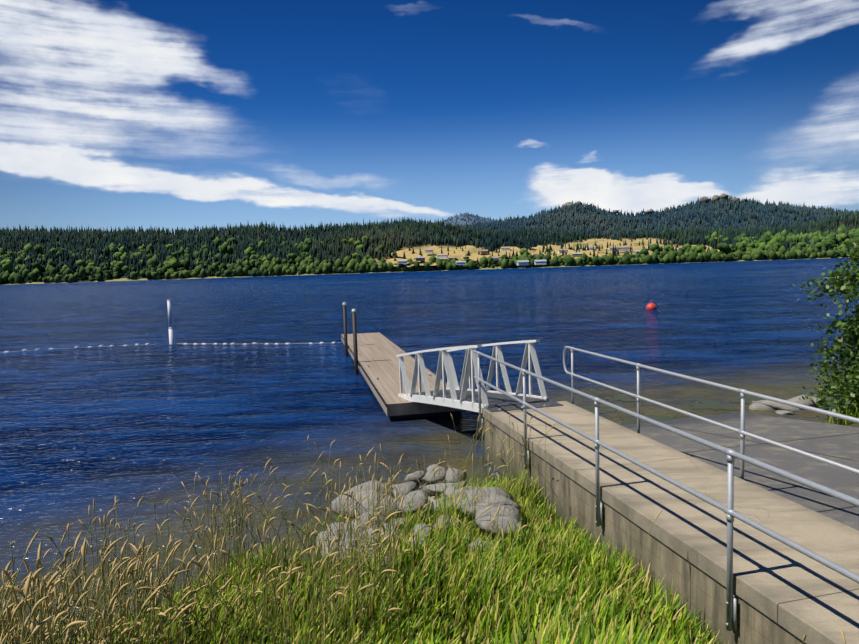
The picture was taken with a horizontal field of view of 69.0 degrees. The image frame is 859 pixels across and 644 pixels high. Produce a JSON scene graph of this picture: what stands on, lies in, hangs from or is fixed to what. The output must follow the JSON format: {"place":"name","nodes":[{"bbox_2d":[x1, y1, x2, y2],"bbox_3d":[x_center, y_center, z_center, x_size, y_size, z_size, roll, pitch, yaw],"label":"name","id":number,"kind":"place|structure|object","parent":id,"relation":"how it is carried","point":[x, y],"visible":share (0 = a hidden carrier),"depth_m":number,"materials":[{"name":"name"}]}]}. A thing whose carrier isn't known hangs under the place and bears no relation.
{"place":"outdoors","nodes":[
{"label":"outdoors","id":0,"kind":"place"},
{"bbox_2d":[0,258,858,643],"bbox_3d":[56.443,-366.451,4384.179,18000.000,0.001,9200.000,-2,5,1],"label":"lake water","id":1,"kind":"structure","parent":0,"point":[126,422],"depth_m":22.88,"materials":[{"name":"blue liquid"}]},
{"bbox_2d":[4,342,335,352],"bbox_3d":[-25.751,1.940,30.539,41.722,0.178,4.791,-3,5,-12],"label":"float line","id":2,"kind":"object","parent":1,"relation":"on","point":[149,344],"visible":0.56,"depth_m":33.73,"materials":[{"name":"white paint"}]},
{"bbox_2d":[167,300,173,343],"bbox_3d":[-14.362,0.746,34.770,0.250,3.970,0.250,-2,5,1],"label":"marker pole","id":3,"kind":"object","parent":1,"relation":"in","point":[171,336],"visible":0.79,"depth_m":34.64,"materials":[{"name":"white paint"}]},
{"bbox_2d":[0,342,341,352],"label":"rope","id":4,"kind":"object","parent":1,"relation":"on","point":[127,345],"visible":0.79,"depth_m":34.01,"materials":[{"name":"beige"}]},
{"bbox_2d":[343,305,359,374],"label":"dock pilings","id":5,"kind":"object","parent":1,"relation":"in","point":[355,364],"visible":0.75,"depth_m":22.40,"materials":[{"name":"grey metal"}]},
{"bbox_2d":[388,411,460,419],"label":"dock floats","id":6,"kind":"object","parent":1,"relation":"on","point":[423,415],"visible":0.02,"depth_m":15.68,"materials":[{"name":"black plastic"}]},
{"bbox_2d":[341,332,462,415],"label":"dock deck","id":7,"kind":"structure","parent":6,"relation":"on","point":[378,353],"depth_m":19.68,"materials":[{"name":"brown wood"}]},
{"bbox_2d":[341,332,446,406],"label":"dock edge trim","id":8,"kind":"structure","parent":7,"relation":"on","point":[377,391],"depth_m":19.45,"materials":[{"name":"black wood"}]},
{"bbox_2d":[396,339,548,412],"bbox_3d":[0.873,1.212,14.081,1.480,1.849,5.059,-4,5,-25],"label":"gangway railing","id":9,"kind":"object","parent":7,"relation":"on","point":[469,370],"visible":0.73,"depth_m":13.68,"materials":[{"name":"white metal"}]},
{"bbox_2d":[415,389,563,411],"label":"gangway deck","id":10,"kind":"structure","parent":9,"relation":"attached to","point":[498,401],"depth_m":12.65,"materials":[{"name":"grey metal"}]},
{"bbox_2d":[1,256,848,284],"bbox_3d":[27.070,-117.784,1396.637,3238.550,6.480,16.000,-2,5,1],"label":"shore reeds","id":11,"kind":"object","parent":1,"relation":"on","point":[125,279],"visible":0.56,"depth_m":1395.93,"materials":[{"name":"beige"}]},
{"bbox_2d":[646,302,656,309],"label":"mooring buoy","id":12,"kind":"object","parent":1,"relation":"on","point":[651,306],"visible":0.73,"depth_m":48.80,"materials":[{"name":"red plastic"}]},
{"bbox_2d":[580,394,761,424],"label":"submerged rocks","id":13,"kind":"object","parent":1,"relation":"on","point":[712,404],"visible":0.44,"depth_m":15.82,"materials":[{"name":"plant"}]},
{"bbox_2d":[0,222,858,284],"bbox_3d":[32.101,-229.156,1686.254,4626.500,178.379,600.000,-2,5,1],"label":"shore ridge hill","id":14,"kind":"structure","parent":0,"point":[415,247],"depth_m":1528.26,"materials":[{"name":"green plant"}]},
{"bbox_2d":[0,209,858,282],"bbox_3d":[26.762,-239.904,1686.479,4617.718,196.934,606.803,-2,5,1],"label":"conifer forest","id":15,"kind":"object","parent":14,"relation":"on","point":[409,232],"visible":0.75,"depth_m":1687.63,"materials":[{"name":"green plant"}]},
{"bbox_2d":[0,224,858,283],"bbox_3d":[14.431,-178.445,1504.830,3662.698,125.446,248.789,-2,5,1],"label":"deciduous trees","id":16,"kind":"object","parent":14,"relation":"on","point":[725,253],"visible":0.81,"depth_m":1409.32,"materials":[{"name":"green plant"}]},
{"bbox_2d":[0,0,858,233],"label":"sky","id":17,"kind":"structure","parent":0,"point":[165,114],"materials":[{"name":"blue"}]},
{"bbox_2d":[435,214,489,226],"bbox_3d":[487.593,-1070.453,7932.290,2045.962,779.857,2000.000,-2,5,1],"label":"distant mountain","id":18,"kind":"structure","parent":0,"point":[462,221],"depth_m":8687.45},
{"bbox_2d":[432,212,492,225],"bbox_3d":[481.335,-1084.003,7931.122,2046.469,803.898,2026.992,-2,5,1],"label":"conifer trees","id":19,"kind":"object","parent":18,"relation":"on","point":[477,218],"visible":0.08,"depth_m":8723.61,"materials":[{"name":"green plant"}]},
{"bbox_2d":[68,423,858,643],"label":"bank","id":20,"kind":"structure","parent":0,"point":[322,520],"depth_m":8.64,"materials":[{"name":"green plant"}]},
{"bbox_2d":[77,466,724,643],"bbox_3d":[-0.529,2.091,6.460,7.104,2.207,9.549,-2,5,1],"label":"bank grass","id":21,"kind":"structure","parent":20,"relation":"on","point":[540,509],"depth_m":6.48,"materials":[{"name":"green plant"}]},
{"bbox_2d":[0,406,845,643],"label":"grass seed stalks","id":22,"kind":"object","parent":20,"relation":"on","point":[40,603],"visible":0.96,"depth_m":5.06,"materials":[{"name":"beige plant"}]},
{"bbox_2d":[316,395,820,572],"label":"shore rocks","id":23,"kind":"object","parent":20,"relation":"on","point":[410,486],"visible":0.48,"depth_m":8.78,"materials":[{"name":"grey stone"}]},
{"bbox_2d":[484,418,805,643],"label":"walkway wall","id":24,"kind":"structure","parent":20,"relation":"in","point":[700,588],"depth_m":6.67,"materials":[{"name":"grey concrete"}]},
{"bbox_2d":[473,350,858,630],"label":"railing","id":25,"kind":"object","parent":24,"relation":"on","point":[731,600],"visible":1,"depth_m":5.36,"materials":[{"name":"metal"}]},
{"bbox_2d":[482,401,858,643],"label":"walkway slab","id":26,"kind":"structure","parent":24,"relation":"on","point":[797,594],"depth_m":6.46,"materials":[{"name":"beige concrete"}]},
{"bbox_2d":[563,346,858,479],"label":"railing","id":27,"kind":"object","parent":26,"relation":"on","point":[742,432],"visible":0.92,"depth_m":7.78,"materials":[{"name":"metal"}]},
{"bbox_2d":[792,224,858,423],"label":"bank tree","id":28,"kind":"object","parent":20,"relation":"on","point":[850,334],"depth_m":13.62,"materials":[{"name":"green plant"}]},
{"bbox_2d":[822,399,858,425],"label":"bank grass","id":29,"kind":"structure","parent":20,"relation":"on","point":[846,422],"depth_m":12.56,"materials":[{"name":"green plant"}]},
{"bbox_2d":[399,245,675,264],"bbox_3d":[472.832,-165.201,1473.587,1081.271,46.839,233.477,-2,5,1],"label":"white shore houses","id":30,"kind":"structure","parent":0,"point":[508,249],"depth_m":1416.12,"materials":[{"name":"white"}]},
{"bbox_2d":[398,244,649,261],"bbox_3d":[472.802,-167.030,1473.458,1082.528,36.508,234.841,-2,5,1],"label":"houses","id":31,"kind":"structure","parent":30,"relation":"on","point":[520,260],"depth_m":1388.98,"materials":[{"name":"grey"}]},
{"bbox_2d":[377,239,719,266],"bbox_3d":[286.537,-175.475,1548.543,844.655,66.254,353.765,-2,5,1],"label":"shore fields","id":32,"kind":"structure","parent":0,"point":[459,254],"depth_m":1499.22,"materials":[{"name":"beige plant"}]},
{"bbox_2d":[415,246,855,260],"bbox_3d":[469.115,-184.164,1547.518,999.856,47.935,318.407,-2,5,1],"label":"houses","id":33,"kind":"structure","parent":32,"relation":"on","point":[486,252],"depth_m":1420.42,"materials":[{"name":"beige"}]},
{"bbox_2d":[425,240,857,257],"bbox_3d":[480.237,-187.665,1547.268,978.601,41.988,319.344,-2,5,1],"label":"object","id":34,"kind":"structure","parent":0,"point":[558,249],"depth_m":1467.62,"materials":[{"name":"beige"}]},
{"bbox_2d":[479,201,837,237],"bbox_3d":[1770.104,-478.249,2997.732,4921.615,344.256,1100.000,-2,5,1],"label":"hill","id":35,"kind":"structure","parent":0,"point":[730,209],"depth_m":3028.51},
{"bbox_2d":[445,196,857,237],"bbox_3d":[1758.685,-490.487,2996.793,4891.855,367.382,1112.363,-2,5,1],"label":"hill conifers","id":36,"kind":"object","parent":35,"relation":"on","point":[692,210],"visible":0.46,"depth_m":3118.46,"materials":[{"name":"green plant"}]},
{"bbox_2d":[563,193,747,213],"bbox_3d":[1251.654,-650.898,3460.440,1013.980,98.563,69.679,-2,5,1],"label":"rock outcrops","id":37,"kind":"object","parent":35,"relation":"on","point":[723,196],"visible":0.48,"depth_m":3441.27,"materials":[{"name":"grey stone"}]},
{"bbox_2d":[619,413,858,530],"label":"ramp pavement","id":38,"kind":"structure","parent":0,"point":[788,430],"depth_m":10.26,"materials":[{"name":"concrete"}]},
{"bbox_2d":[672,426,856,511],"bbox_3d":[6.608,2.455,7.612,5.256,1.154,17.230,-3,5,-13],"label":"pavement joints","id":39,"kind":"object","parent":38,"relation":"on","point":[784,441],"visible":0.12,"depth_m":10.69,"materials":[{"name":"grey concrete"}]}
]}

